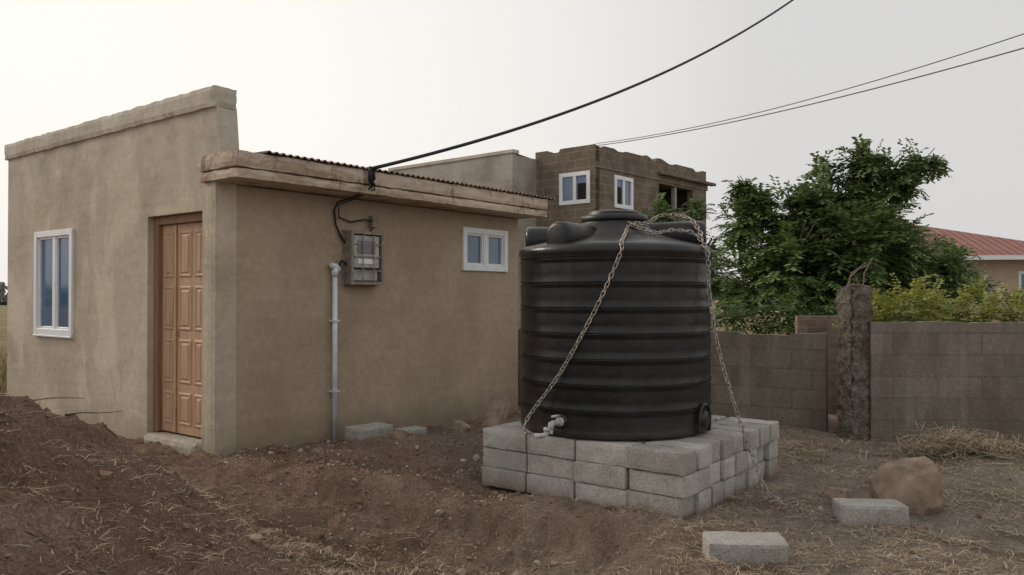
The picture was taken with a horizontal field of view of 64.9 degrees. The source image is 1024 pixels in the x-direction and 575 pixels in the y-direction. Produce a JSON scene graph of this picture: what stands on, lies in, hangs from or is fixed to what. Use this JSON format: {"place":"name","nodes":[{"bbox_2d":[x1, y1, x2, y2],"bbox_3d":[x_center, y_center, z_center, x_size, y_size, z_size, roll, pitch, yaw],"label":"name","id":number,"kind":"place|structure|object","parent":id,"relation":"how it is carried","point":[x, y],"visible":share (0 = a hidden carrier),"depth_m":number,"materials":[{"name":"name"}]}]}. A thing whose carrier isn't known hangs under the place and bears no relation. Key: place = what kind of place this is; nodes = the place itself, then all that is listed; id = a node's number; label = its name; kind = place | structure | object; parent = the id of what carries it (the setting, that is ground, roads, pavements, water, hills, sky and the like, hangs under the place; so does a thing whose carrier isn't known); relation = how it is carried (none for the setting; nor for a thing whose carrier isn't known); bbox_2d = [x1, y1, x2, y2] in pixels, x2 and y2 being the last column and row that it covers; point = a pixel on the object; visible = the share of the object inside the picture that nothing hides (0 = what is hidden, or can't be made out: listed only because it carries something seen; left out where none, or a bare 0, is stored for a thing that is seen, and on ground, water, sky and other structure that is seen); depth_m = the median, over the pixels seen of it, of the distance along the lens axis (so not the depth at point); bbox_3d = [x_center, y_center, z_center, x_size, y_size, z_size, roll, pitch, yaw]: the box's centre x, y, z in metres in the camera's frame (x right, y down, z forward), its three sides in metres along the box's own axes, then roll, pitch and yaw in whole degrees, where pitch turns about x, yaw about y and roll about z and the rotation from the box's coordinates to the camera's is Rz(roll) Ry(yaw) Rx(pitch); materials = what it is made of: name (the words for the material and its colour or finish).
{"place":"outdoors","nodes":[
{"label":"outdoors","id":0,"kind":"place"},
{"bbox_2d":[0,349,6,394],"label":"tall grass","id":1,"kind":"structure","parent":0,"point":[3,376],"depth_m":13.57,"materials":[{"name":"green plant"}]},
{"bbox_2d":[0,300,1023,574],"bbox_3d":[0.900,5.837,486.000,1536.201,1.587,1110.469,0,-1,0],"label":"ground","id":2,"kind":"structure","parent":0,"point":[560,530],"depth_m":5.29,"materials":[{"name":"soil"}]},
{"bbox_2d":[7,106,236,455],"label":"front wall","id":3,"kind":"structure","parent":2,"relation":"on","point":[109,198],"depth_m":8.28,"materials":[{"name":"paint"}]},
{"bbox_2d":[33,334,72,337],"bbox_3d":[-5.148,0.544,9.041,0.970,0.023,0.055,0,-1,38],"label":"window sill","id":4,"kind":"structure","parent":3,"relation":"attached to","point":[57,336],"depth_m":8.97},
{"bbox_2d":[33,228,73,335],"bbox_3d":[-5.130,-0.054,9.071,0.974,1.170,0.095,0,-1,38],"label":"window frame","id":5,"kind":"object","parent":3,"relation":"attached to","point":[54,328],"visible":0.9,"depth_m":9.04,"materials":[{"name":"white plastic"}]},
{"bbox_2d":[41,238,68,326],"bbox_3d":[-5.125,-0.054,9.077,0.840,1.040,0.010,0,-1,38],"label":"window pane","id":6,"kind":"object","parent":5,"relation":"in","point":[46,305],"visible":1,"depth_m":9.15,"materials":[{"name":"glass"}]},
{"bbox_2d":[4,85,236,159],"bbox_3d":[-4.345,-1.666,8.556,4.612,0.210,0.260,0,-1,38],"label":"parapet cap","id":7,"kind":"object","parent":3,"relation":"on","point":[204,98],"visible":0.72,"depth_m":7.96,"materials":[{"name":"beige concrete"}]},
{"bbox_2d":[153,217,163,430],"bbox_3d":[-3.418,0.354,7.836,0.078,2.068,0.100,0,-1,38],"label":"door frame","id":8,"kind":"object","parent":3,"relation":"attached to","point":[158,305],"visible":0.52,"depth_m":7.79,"materials":[{"name":"brown wood"}]},
{"bbox_2d":[158,212,201,225],"bbox_3d":[-3.073,-0.642,7.575,0.800,0.076,0.096,0,-1,38],"label":"door frame top","id":9,"kind":"object","parent":3,"relation":"attached to","point":[182,219],"depth_m":7.54,"materials":[{"name":"brown wood"}]},
{"bbox_2d":[162,222,201,437],"bbox_3d":[-3.064,0.387,7.577,0.796,1.978,0.041,0,-1,38],"label":"door leaf","id":10,"kind":"object","parent":3,"relation":"attached to","point":[193,281],"visible":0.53,"depth_m":7.61,"materials":[{"name":"brown wood"}]},
{"bbox_2d":[174,225,176,431],"bbox_3d":[-3.189,0.389,7.638,0.028,1.965,0.016,0,-1,38],"label":"door meeting strip","id":11,"kind":"object","parent":10,"relation":"attached to","point":[175,347],"depth_m":7.63,"materials":[{"name":"brown wood"}]},
{"bbox_2d":[164,229,201,428],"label":"door panels","id":12,"kind":"object","parent":10,"relation":"attached to","point":[185,352],"visible":0.92,"depth_m":7.53,"materials":[{"name":"brown wood"}]},
{"bbox_2d":[217,107,238,152],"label":"parapet end","id":13,"kind":"structure","parent":3,"relation":"attached to","point":[227,132],"depth_m":7.12,"materials":[{"name":"beige paint"}]},
{"bbox_2d":[143,432,200,455],"bbox_3d":[-3.085,1.496,7.537,0.927,0.211,0.310,0,-1,38],"label":"door step","id":14,"kind":"object","parent":2,"relation":"on","point":[180,446],"depth_m":7.38,"materials":[{"name":"grey concrete"}]},
{"bbox_2d":[203,181,235,454],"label":"corner pier","id":15,"kind":"structure","parent":2,"relation":"on","point":[225,270],"depth_m":7.11,"materials":[{"name":"paint"}]},
{"bbox_2d":[310,447,323,454],"bbox_3d":[-1.750,1.474,7.186,0.116,0.083,0.100,-16,-7,23],"label":"rock","id":16,"kind":"object","parent":2,"relation":"on","point":[318,450],"visible":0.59,"depth_m":7.14,"materials":[{"name":"brown stone"}]},
{"bbox_2d":[344,422,392,440],"bbox_3d":[-1.421,1.443,8.006,0.266,0.156,0.425,-1,-1,41],"label":"concrete block","id":17,"kind":"object","parent":2,"relation":"on","point":[366,430],"depth_m":7.90,"materials":[{"name":"grey concrete"}]},
{"bbox_2d":[0,279,738,304],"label":"distant trees","id":18,"kind":"object","parent":2,"relation":"on","point":[3,297],"depth_m":122.34,"materials":[{"name":"green plant"}]},
{"bbox_2d":[236,185,517,451],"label":"side wall","id":19,"kind":"structure","parent":2,"relation":"on","point":[427,333],"depth_m":8.38,"materials":[{"name":"paint"}]},
{"bbox_2d":[328,262,340,441],"bbox_3d":[-1.769,0.661,8.026,0.078,1.819,0.138,0,-1,38],"label":"conduit pipe","id":20,"kind":"object","parent":19,"relation":"attached to","point":[335,268],"visible":0.91,"depth_m":8.00,"materials":[{"name":"white plastic"}]},
{"bbox_2d":[333,170,383,285],"bbox_3d":[-1.439,-0.584,8.156,0.457,1.132,0.589,0,-1,38],"label":"electricity meter box","id":21,"kind":"object","parent":19,"relation":"attached to","point":[362,261],"visible":0.99,"depth_m":8.21,"materials":[{"name":"metal"}]},
{"bbox_2d":[199,168,546,218],"bbox_3d":[-1.161,-0.956,8.724,0.594,0.098,4.488,0,-1,38],"label":"fascia board","id":22,"kind":"object","parent":19,"relation":"on","point":[272,180],"visible":0.82,"depth_m":7.96,"materials":[{"name":"beige concrete"}]},
{"bbox_2d":[199,150,547,209],"bbox_3d":[-1.160,-1.075,8.723,0.610,0.156,4.509,0,-1,38],"label":"fascia upper board","id":23,"kind":"object","parent":22,"relation":"on","point":[247,160],"visible":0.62,"depth_m":7.76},
{"bbox_2d":[368,166,374,185],"bbox_3d":[-1.377,-1.089,7.898,0.048,0.188,0.109,0,-1,14],"label":"cable hook","id":24,"kind":"object","parent":23,"relation":"attached to","point":[370,176],"visible":1,"depth_m":7.86,"materials":[{"name":"black metal"}]},
{"bbox_2d":[372,0,793,169],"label":"power cable","id":25,"kind":"object","parent":24,"relation":"attached to","point":[535,122],"visible":1,"depth_m":9.76,"materials":[{"name":"black rubber"}]},
{"bbox_2d":[254,150,555,199],"bbox_3d":[-2.650,-1.205,10.146,4.760,0.151,4.360,0,-1,38],"label":"roof sheet","id":26,"kind":"object","parent":23,"relation":"on","point":[268,152],"visible":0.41,"depth_m":8.24,"materials":[{"name":"metal"}]},
{"bbox_2d":[462,227,507,271],"bbox_3d":[-0.351,-0.461,9.944,0.100,0.520,0.850,0,-1,38],"label":"side window frame","id":27,"kind":"object","parent":19,"relation":"attached to","point":[484,264],"visible":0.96,"depth_m":9.91,"materials":[{"name":"white plastic"}]},
{"bbox_2d":[467,235,499,263],"bbox_3d":[-0.356,-0.461,9.948,0.009,0.380,0.710,0,-1,38],"label":"side window pane","id":28,"kind":"object","parent":27,"relation":"attached to","point":[473,249],"visible":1,"depth_m":9.88,"materials":[{"name":"blue glass"}]},
{"bbox_2d":[386,429,406,438],"bbox_3d":[-1.150,1.459,7.936,0.183,0.099,0.149,-19,-13,39],"label":"rock","id":29,"kind":"object","parent":2,"relation":"on","point":[399,434],"visible":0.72,"depth_m":7.87,"materials":[{"name":"brown stone"}]},
{"bbox_2d":[394,425,426,434],"bbox_3d":[-1.050,1.500,8.336,0.304,0.106,0.204,1,-1,-43],"label":"concrete block","id":30,"kind":"object","parent":2,"relation":"on","point":[415,429],"depth_m":8.29,"materials":[{"name":"grey concrete"}]},
{"bbox_2d":[393,153,516,191],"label":"plastered wing front","id":31,"kind":"structure","parent":2,"relation":"on","point":[498,171],"depth_m":23.31,"materials":[{"name":"grey paint"}]},
{"bbox_2d":[388,149,518,170],"bbox_3d":[-1.889,-3.798,24.272,5.250,0.098,0.280,0,-1,40],"label":"wing coping","id":32,"kind":"object","parent":31,"relation":"on","point":[457,159],"visible":0.83,"depth_m":23.89,"materials":[{"name":"beige concrete"}]},
{"bbox_2d":[450,419,469,431],"bbox_3d":[-0.550,1.482,8.586,0.199,0.116,0.133,15,-3,-8],"label":"rock","id":33,"kind":"object","parent":2,"relation":"on","point":[459,425],"visible":0.84,"depth_m":8.52,"materials":[{"name":"brown stone"}]},
{"bbox_2d":[482,396,510,425],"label":"rock","id":34,"kind":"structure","parent":2,"relation":"on","point":[497,411],"depth_m":9.05,"materials":[{"name":"brown stone"}]},
{"bbox_2d":[0,392,1023,574],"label":"dry grass","id":35,"kind":"structure","parent":2,"relation":"on","point":[971,445],"depth_m":5.08,"materials":[{"name":"plant"}]},
{"bbox_2d":[0,396,1023,574],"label":"rubble","id":36,"kind":"object","parent":2,"relation":"on","point":[252,537],"visible":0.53,"depth_m":5.88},
{"bbox_2d":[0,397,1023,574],"bbox_3d":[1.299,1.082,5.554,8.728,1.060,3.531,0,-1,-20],"label":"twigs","id":37,"kind":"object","parent":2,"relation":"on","point":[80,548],"visible":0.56,"depth_m":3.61,"materials":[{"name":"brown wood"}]},
{"bbox_2d":[517,155,535,327],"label":"plastered wing side","id":38,"kind":"structure","parent":2,"relation":"on","point":[526,174],"depth_m":22.90,"materials":[{"name":"grey paint"}]},
{"bbox_2d":[535,145,599,226],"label":"wall","id":39,"kind":"structure","parent":2,"relation":"on","point":[551,167],"depth_m":22.84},
{"bbox_2d":[559,170,589,204],"bbox_3d":[1.772,-2.770,22.505,1.050,0.890,0.130,0,-1,40],"label":"window","id":40,"kind":"structure","parent":39,"relation":"attached to","point":[574,175],"depth_m":22.46,"materials":[{"name":"white plastic"}]},
{"bbox_2d":[563,175,585,200],"bbox_3d":[1.766,-2.770,22.497,0.830,0.670,0.012,0,-1,40],"label":"window left pane","id":41,"kind":"object","parent":40,"relation":"attached to","point":[567,188],"visible":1,"depth_m":22.62,"materials":[{"name":"blue glass"}]},
{"bbox_2d":[578,183,585,199],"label":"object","id":42,"kind":"object","parent":40,"relation":"attached to","point":[581,190],"visible":1,"depth_m":22.33,"materials":[{"name":"black glass"}]},
{"bbox_2d":[482,415,778,519],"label":"concrete block plinth","id":43,"kind":"structure","parent":2,"relation":"on","point":[682,477],"depth_m":5.96,"materials":[{"name":"grey concrete"}]},
{"bbox_2d":[519,210,712,440],"bbox_3d":[0.845,0.246,6.648,1.580,1.764,1.580,0,-1,0],"label":"water tank","id":44,"kind":"object","parent":43,"relation":"on","point":[638,367],"visible":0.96,"depth_m":5.97,"materials":[{"name":"plastic"}]},
{"bbox_2d":[534,427,549,438],"bbox_3d":[0.223,1.073,5.939,0.132,0.090,0.051,0,-1,37],"label":"pipe elbow","id":45,"kind":"object","parent":44,"relation":"attached to","point":[546,430],"visible":1,"depth_m":5.92,"materials":[{"name":"white plastic"}]},
{"bbox_2d":[523,223,629,436],"bbox_3d":[0.597,0.292,6.037,0.934,1.655,0.533,0,-1,-21],"label":"chain","id":46,"kind":"object","parent":44,"relation":"hanging from","point":[525,430],"visible":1,"depth_m":5.94,"materials":[{"name":"metal"}]},
{"bbox_2d":[627,213,703,238],"bbox_3d":[1.198,-0.491,6.441,0.641,0.230,0.239,0,-1,9],"label":"chain","id":47,"kind":"object","parent":44,"relation":"attached to","point":[675,215],"visible":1,"depth_m":6.44,"materials":[{"name":"metal"}]},
{"bbox_2d":[589,144,705,222],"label":"wall","id":48,"kind":"structure","parent":2,"relation":"on","point":[645,192],"depth_m":23.70,"materials":[{"name":"brown brick"}]},
{"bbox_2d":[614,175,632,209],"bbox_3d":[3.171,-2.719,23.135,0.130,0.920,0.980,0,-1,40],"label":"window","id":49,"kind":"structure","parent":48,"relation":"attached to","point":[623,179],"depth_m":23.08,"materials":[{"name":"white plastic"}]},
{"bbox_2d":[617,187,621,203],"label":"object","id":50,"kind":"object","parent":49,"relation":"attached to","point":[619,195],"visible":1,"depth_m":22.95,"materials":[{"name":"glass"}]},
{"bbox_2d":[617,179,629,205],"bbox_3d":[3.179,-2.719,23.128,0.012,0.700,0.760,0,-1,40],"label":"window right pane","id":51,"kind":"object","parent":49,"relation":"attached to","point":[627,192],"visible":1,"depth_m":23.27,"materials":[{"name":"glass"}]},
{"bbox_2d":[595,161,707,190],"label":"ring beam","id":52,"kind":"structure","parent":48,"relation":"attached to","point":[616,168],"depth_m":24.12,"materials":[{"name":"grey concrete"}]},
{"bbox_2d":[657,171,715,186],"bbox_3d":[5.653,-3.477,25.863,0.198,0.090,3.600,0,-1,40],"label":"balcony ledge","id":53,"kind":"object","parent":52,"relation":"on","point":[684,178],"visible":1,"depth_m":25.62,"materials":[{"name":"grey concrete"}]},
{"bbox_2d":[671,187,676,208],"bbox_3d":[5.143,-2.819,25.581,0.120,0.730,0.120,0,-1,40],"label":"balcony post","id":54,"kind":"object","parent":48,"relation":"on","point":[674,197],"visible":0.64,"depth_m":25.54,"materials":[{"name":"grey paint"}]},
{"bbox_2d":[518,328,827,431],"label":"boundary wall","id":55,"kind":"structure","parent":2,"relation":"on","point":[782,379],"depth_m":9.29,"materials":[{"name":"grey concrete"}]},
{"bbox_2d":[659,190,686,210],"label":"end wall","id":56,"kind":"structure","parent":2,"relation":"on","point":[681,198],"depth_m":27.51,"materials":[{"name":"black"}]},
{"bbox_2d":[659,185,680,191],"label":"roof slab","id":57,"kind":"structure","parent":56,"relation":"on","point":[664,188],"depth_m":27.28,"materials":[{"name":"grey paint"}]},
{"bbox_2d":[638,192,737,292],"bbox_3d":[3.510,-0.118,17.116,2.637,3.812,1.877,0,-1,0],"label":"tree","id":58,"kind":"object","parent":2,"relation":"on","point":[661,208],"visible":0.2,"depth_m":16.84,"materials":[{"name":"green plant"}]},
{"bbox_2d":[702,531,788,565],"bbox_3d":[1.340,1.511,4.641,0.456,0.155,0.230,0,2,3],"label":"concrete block","id":59,"kind":"object","parent":2,"relation":"on","point":[756,548],"depth_m":4.54,"materials":[{"name":"grey concrete"}]},
{"bbox_2d":[795,316,838,413],"bbox_3d":[4.211,1.096,10.598,0.900,1.440,0.200,0,-1,11],"label":"brick wall remnant","id":60,"kind":"object","parent":2,"relation":"on","point":[813,324],"visible":0.26,"depth_m":10.51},
{"bbox_2d":[711,289,949,334],"bbox_3d":[4.021,0.518,11.577,4.287,1.076,1.140,0,-1,14],"label":"shrub","id":61,"kind":"object","parent":2,"relation":"on","point":[788,327],"visible":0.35,"depth_m":11.59,"materials":[{"name":"green plant"}]},
{"bbox_2d":[827,487,851,498],"bbox_3d":[2.420,1.525,5.935,0.149,0.100,0.132,19,-13,-39],"label":"rock","id":62,"kind":"object","parent":2,"relation":"on","point":[835,492],"visible":0.76,"depth_m":5.89,"materials":[{"name":"brown stone"}]},
{"bbox_2d":[708,134,990,334],"bbox_3d":[5.742,-0.435,13.812,5.535,4.419,2.818,0,-1,0],"label":"tree","id":63,"kind":"object","parent":2,"relation":"on","point":[862,213],"visible":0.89,"depth_m":13.67,"materials":[{"name":"green plant"}]},
{"bbox_2d":[835,284,875,440],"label":"concrete pillar","id":64,"kind":"structure","parent":2,"relation":"on","point":[853,315],"depth_m":8.39,"materials":[{"name":"grey concrete"}]},
{"bbox_2d":[847,258,872,287],"bbox_3d":[3.640,-0.106,8.462,0.252,0.405,0.214,0,-1,0],"label":"rebar","id":65,"kind":"object","parent":64,"relation":"on","point":[855,271],"visible":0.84,"depth_m":8.41,"materials":[{"name":"metal"}]},
{"bbox_2d":[832,498,909,528],"bbox_3d":[2.401,1.512,5.408,0.434,0.157,0.246,0,-3,5],"label":"concrete block","id":66,"kind":"object","parent":2,"relation":"on","point":[868,512],"depth_m":5.30,"materials":[{"name":"grey concrete"}]},
{"bbox_2d":[762,260,1023,333],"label":"walls","id":67,"kind":"structure","parent":2,"relation":"on","point":[1006,271],"depth_m":29.63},
{"bbox_2d":[1018,271,1023,295],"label":"house window frame","id":68,"kind":"object","parent":67,"relation":"attached to","point":[1020,273],"visible":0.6,"depth_m":29.52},
{"bbox_2d":[1022,274,1023,294],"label":"house window","id":69,"kind":"structure","parent":68,"relation":"in","point":[1023,282],"depth_m":29.50,"materials":[{"name":"blue glass"}]},
{"bbox_2d":[868,456,943,515],"bbox_3d":[2.800,1.437,5.736,0.415,0.380,0.330,-15,-3,8],"label":"rock","id":70,"kind":"object","parent":2,"relation":"on","point":[914,485],"visible":0.77,"depth_m":5.59,"materials":[{"name":"brown stone"}]},
{"bbox_2d":[832,272,1023,327],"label":"hedge","id":71,"kind":"object","parent":2,"relation":"on","point":[934,300],"visible":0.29,"depth_m":9.19,"materials":[{"name":"green plant"}]},
{"bbox_2d":[868,321,1023,441],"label":"boundary wall","id":72,"kind":"structure","parent":2,"relation":"on","point":[968,375],"depth_m":8.32,"materials":[{"name":"grey concrete"}]},
{"bbox_2d":[886,240,1009,320],"bbox_3d":[9.803,0.303,19.055,4.115,3.017,2.014,0,-1,0],"label":"tree","id":73,"kind":"object","parent":2,"relation":"on","point":[976,273],"visible":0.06,"depth_m":18.84,"materials":[{"name":"green plant"}]},
{"bbox_2d":[0,0,1023,294],"label":"sky","id":74,"kind":"structure","parent":0,"point":[366,83],"materials":[{"name":"white"}]},
{"bbox_2d":[596,47,1023,145],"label":"power cable","id":75,"kind":"object","parent":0,"point":[829,99],"visible":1,"depth_m":14.93,"materials":[{"name":"black rubber"}]},
{"bbox_2d":[596,33,1023,143],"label":"power cable","id":76,"kind":"object","parent":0,"point":[832,92],"visible":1,"depth_m":14.84,"materials":[{"name":"black rubber"}]},
{"bbox_2d":[825,225,1023,254],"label":"roof","id":77,"kind":"structure","parent":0,"point":[980,244],"depth_m":30.71,"materials":[{"name":"red metal"}]},
{"bbox_2d":[810,255,1023,260],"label":"fascia board","id":78,"kind":"object","parent":77,"relation":"attached to","point":[1002,257],"depth_m":28.96,"materials":[{"name":"white plastic"}]}
]}

